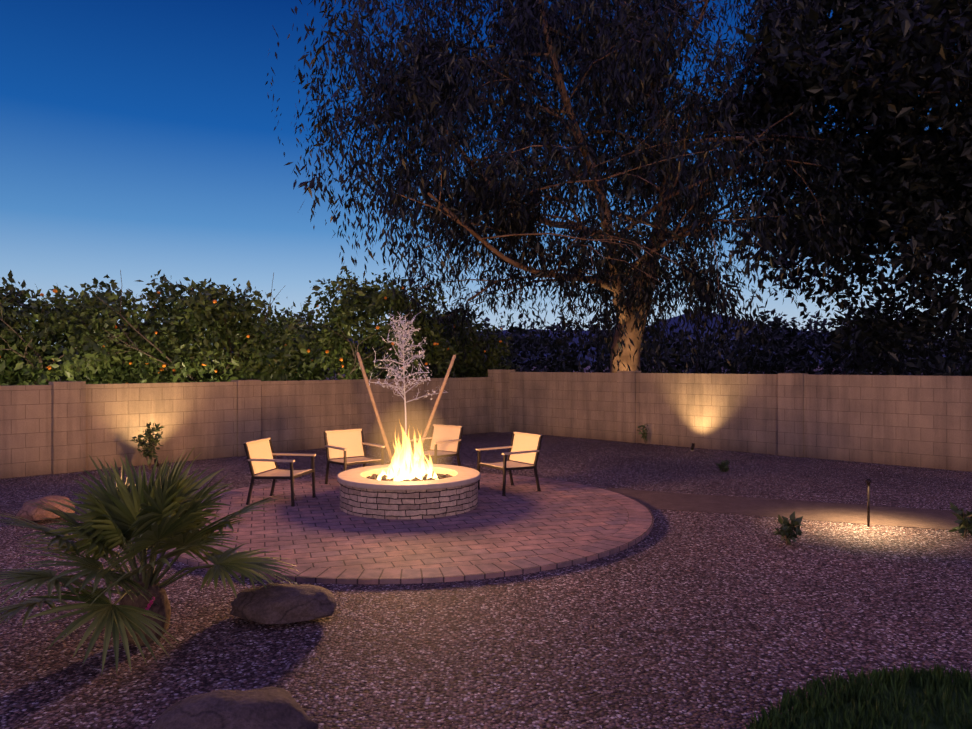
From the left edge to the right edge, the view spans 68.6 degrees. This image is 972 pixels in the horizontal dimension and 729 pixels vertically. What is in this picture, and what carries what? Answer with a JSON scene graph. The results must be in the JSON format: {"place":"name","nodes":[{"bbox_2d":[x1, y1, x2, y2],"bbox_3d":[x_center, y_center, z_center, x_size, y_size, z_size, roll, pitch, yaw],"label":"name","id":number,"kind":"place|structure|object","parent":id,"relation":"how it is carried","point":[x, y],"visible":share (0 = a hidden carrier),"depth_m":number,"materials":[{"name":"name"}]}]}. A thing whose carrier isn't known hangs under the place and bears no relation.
{"place":"outdoors","nodes":[
{"label":"outdoors","id":0,"kind":"place"},
{"bbox_2d":[0,377,493,478],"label":"block wall","id":1,"kind":"structure","parent":0,"point":[59,427],"depth_m":11.84,"materials":[{"name":"beige concrete"}]},
{"bbox_2d":[158,473,653,583],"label":"paver patio","id":2,"kind":"structure","parent":0,"point":[522,526],"depth_m":6.51,"materials":[{"name":"brown brick"}]},
{"bbox_2d":[243,438,315,506],"bbox_3d":[-2.328,1.204,8.068,0.600,0.686,0.577,0,0,11],"label":"chair","id":3,"kind":"object","parent":2,"relation":"on","point":[260,454],"visible":1,"depth_m":8.04,"materials":[{"name":"beige fabric"}]},
{"bbox_2d":[324,429,384,483],"bbox_3d":[-1.702,1.204,9.172,0.577,0.686,0.600,0,0,-39],"label":"chair","id":4,"kind":"object","parent":2,"relation":"on","point":[344,444],"visible":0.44,"depth_m":9.28,"materials":[{"name":"beige fabric"}]},
{"bbox_2d":[337,464,480,518],"bbox_3d":[-0.844,1.371,7.855,1.568,0.369,1.568,0,0,-1],"label":"fire pit","id":5,"kind":"object","parent":2,"relation":"on","point":[451,490],"visible":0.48,"depth_m":7.24,"materials":[{"name":"brick"}]},
{"bbox_2d":[377,424,437,480],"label":"fire flames","id":6,"kind":"object","parent":5,"relation":"in","point":[406,463],"visible":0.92,"depth_m":7.78,"materials":[{"name":"yellow"}]},
{"bbox_2d":[405,424,462,465],"bbox_3d":[-0.718,1.204,9.878,0.577,0.686,0.600,0,0,37],"label":"chair","id":7,"kind":"object","parent":2,"relation":"on","point":[442,438],"visible":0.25,"depth_m":10.00,"materials":[{"name":"beige fabric"}]},
{"bbox_2d":[476,432,542,495],"bbox_3d":[0.287,1.204,8.749,0.600,0.686,0.577,0,0,-36],"label":"chair","id":8,"kind":"object","parent":2,"relation":"on","point":[524,447],"visible":0.98,"depth_m":8.79,"materials":[{"name":"beige fabric"}]},
{"bbox_2d":[0,365,971,728],"bbox_3d":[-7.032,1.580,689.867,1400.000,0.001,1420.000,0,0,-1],"label":"gravel ground","id":9,"kind":"structure","parent":0,"point":[682,619],"depth_m":4.34,"materials":[{"name":"brown gravel"}]},
{"bbox_2d":[15,495,74,520],"bbox_3d":[-4.436,1.433,7.172,0.409,0.221,0.515,0,0,44],"label":"boulder","id":10,"kind":"object","parent":9,"relation":"on","point":[30,512],"visible":0.81,"depth_m":7.04,"materials":[{"name":"brown stone"}]},
{"bbox_2d":[0,270,161,385],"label":"citrus tree","id":11,"kind":"object","parent":9,"relation":"on","point":[59,324],"visible":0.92,"depth_m":12.51,"materials":[{"name":"green plant"}]},
{"bbox_2d":[35,284,192,383],"bbox_3d":[-8.097,-0.020,16.094,3.524,3.324,3.957,0,0,-1],"label":"citrus tree","id":12,"kind":"object","parent":9,"relation":"on","point":[131,377],"depth_m":15.46,"materials":[{"name":"green plant"}]},
{"bbox_2d":[130,422,163,469],"bbox_3d":[-5.085,1.230,10.704,0.498,0.746,0.473,0,0,-14],"label":"shrub","id":13,"kind":"object","parent":9,"relation":"on","point":[153,441],"visible":0.98,"depth_m":10.64,"materials":[{"name":"green plant"}]},
{"bbox_2d":[0,448,304,673],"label":"fan palm","id":14,"kind":"object","parent":9,"relation":"on","point":[160,512],"visible":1,"depth_m":3.90,"materials":[{"name":"green plant"}]},
{"bbox_2d":[80,270,313,382],"bbox_3d":[-5.571,-0.087,14.232,4.044,3.458,4.614,0,0,-1],"label":"citrus tree","id":15,"kind":"object","parent":9,"relation":"on","point":[185,321],"visible":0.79,"depth_m":13.67,"materials":[{"name":"green plant"}]},
{"bbox_2d":[150,686,317,728],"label":"boulder","id":16,"kind":"object","parent":9,"relation":"on","point":[271,707],"visible":1,"depth_m":2.75,"materials":[{"name":"stone"}]},
{"bbox_2d":[209,302,349,380],"bbox_3d":[-5.320,-0.027,18.351,4.151,3.337,3.548,0,0,-35],"label":"citrus tree","id":17,"kind":"object","parent":9,"relation":"on","point":[318,371],"visible":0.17,"depth_m":17.77,"materials":[{"name":"green plant"}]},
{"bbox_2d":[230,583,336,624],"bbox_3d":[-1.280,1.468,4.484,0.632,0.178,0.527,0,0,-19],"label":"boulder","id":18,"kind":"object","parent":9,"relation":"on","point":[280,603],"visible":0.98,"depth_m":4.32,"materials":[{"name":"stone"}]},
{"bbox_2d":[273,265,462,379],"bbox_3d":[-2.494,-0.349,16.932,4.011,3.981,4.274,0,0,32],"label":"citrus tree","id":19,"kind":"object","parent":9,"relation":"on","point":[332,344],"visible":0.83,"depth_m":16.07,"materials":[{"name":"green plant"}]},
{"bbox_2d":[356,352,392,461],"bbox_3d":[-1.756,0.771,11.436,0.662,1.936,0.060,0,0,-1],"label":"stake","id":20,"kind":"object","parent":9,"relation":"on","point":[375,407],"visible":0.83,"depth_m":11.41,"materials":[{"name":"brown wood"}]},
{"bbox_2d":[369,312,447,442],"bbox_3d":[-1.270,0.353,11.540,1.187,2.455,1.178,0,0,44],"label":"sapling tree","id":21,"kind":"object","parent":9,"relation":"on","point":[402,339],"visible":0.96,"depth_m":11.48,"materials":[{"name":"grey plant"}]},
{"bbox_2d":[421,355,455,446],"bbox_3d":[-0.854,0.791,11.445,0.756,1.899,0.060,0,0,-1],"label":"stake","id":22,"kind":"object","parent":9,"relation":"on","point":[438,398],"visible":0.67,"depth_m":11.42,"materials":[{"name":"brown wood"}]},
{"bbox_2d":[380,301,520,377],"bbox_3d":[-1.177,-0.110,20.927,4.255,3.503,4.157,0,0,-40],"label":"citrus tree","id":23,"kind":"object","parent":9,"relation":"on","point":[476,355],"visible":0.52,"depth_m":20.16,"materials":[{"name":"green plant"}]},
{"bbox_2d":[488,369,514,432],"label":"wall pillar","id":24,"kind":"structure","parent":9,"relation":"on","point":[501,400],"depth_m":16.61,"materials":[{"name":"beige concrete"}]},
{"bbox_2d":[265,0,863,377],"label":"eucalyptus tree","id":25,"kind":"object","parent":9,"relation":"on","point":[664,174],"visible":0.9,"depth_m":14.33,"materials":[{"name":"green plant"}]},
{"bbox_2d":[637,424,648,444],"bbox_3d":[3.072,1.378,13.961,0.270,0.449,0.264,0,0,-1],"label":"shrub","id":26,"kind":"object","parent":9,"relation":"on","point":[644,433],"visible":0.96,"depth_m":13.93,"materials":[{"name":"green plant"}]},
{"bbox_2d":[417,302,971,375],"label":"tree line","id":27,"kind":"object","parent":9,"relation":"on","point":[793,344],"visible":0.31,"depth_m":27.05,"materials":[{"name":"green plant"}]},
{"bbox_2d":[715,459,729,471],"bbox_3d":[3.494,1.495,10.484,0.200,0.219,0.244,0,0,-39],"label":"shrub","id":28,"kind":"object","parent":9,"relation":"on","point":[723,467],"visible":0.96,"depth_m":10.46,"materials":[{"name":"green plant"}]},
{"bbox_2d":[509,371,971,471],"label":"block wall","id":29,"kind":"structure","parent":9,"relation":"on","point":[922,421],"depth_m":12.54,"materials":[{"name":"beige concrete"}]},
{"bbox_2d":[773,511,802,544],"bbox_3d":[2.640,1.446,6.222,0.249,0.315,0.309,0,0,12],"label":"shrub","id":30,"kind":"object","parent":9,"relation":"on","point":[787,532],"visible":0.96,"depth_m":6.20,"materials":[{"name":"green plant"}]},
{"bbox_2d":[694,0,971,375],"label":"dark tree","id":31,"kind":"object","parent":9,"relation":"on","point":[914,177],"visible":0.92,"depth_m":15.41,"materials":[{"name":"green plant"}]},
{"bbox_2d":[865,478,871,526],"bbox_3d":[3.723,1.369,6.929,0.064,0.522,0.064,0,0,-1],"label":"path light","id":32,"kind":"object","parent":9,"relation":"on","point":[868,481],"visible":0.96,"depth_m":6.92,"materials":[{"name":"brown metal"}]},
{"bbox_2d":[947,502,971,537],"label":"shrub","id":33,"kind":"object","parent":9,"relation":"on","point":[965,523],"visible":0.96,"depth_m":6.49,"materials":[{"name":"green plant"}]},
{"bbox_2d":[0,0,971,345],"label":"sky","id":34,"kind":"structure","parent":0,"point":[139,139],"materials":[{"name":"blue"}]},
{"bbox_2d":[22,312,961,364],"bbox_3d":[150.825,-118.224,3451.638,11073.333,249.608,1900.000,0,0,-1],"label":"mountain ridge","id":35,"kind":"structure","parent":0,"point":[672,321],"depth_m":2966.23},
{"bbox_2d":[607,488,969,530],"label":"dirt path","id":36,"kind":"structure","parent":0,"point":[880,515],"depth_m":7.74,"materials":[{"name":"brown soil"}]},
{"bbox_2d":[744,659,971,728],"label":"turf lawn","id":37,"kind":"structure","parent":0,"point":[937,698],"depth_m":3.19,"materials":[{"name":"green plant"}]}
]}

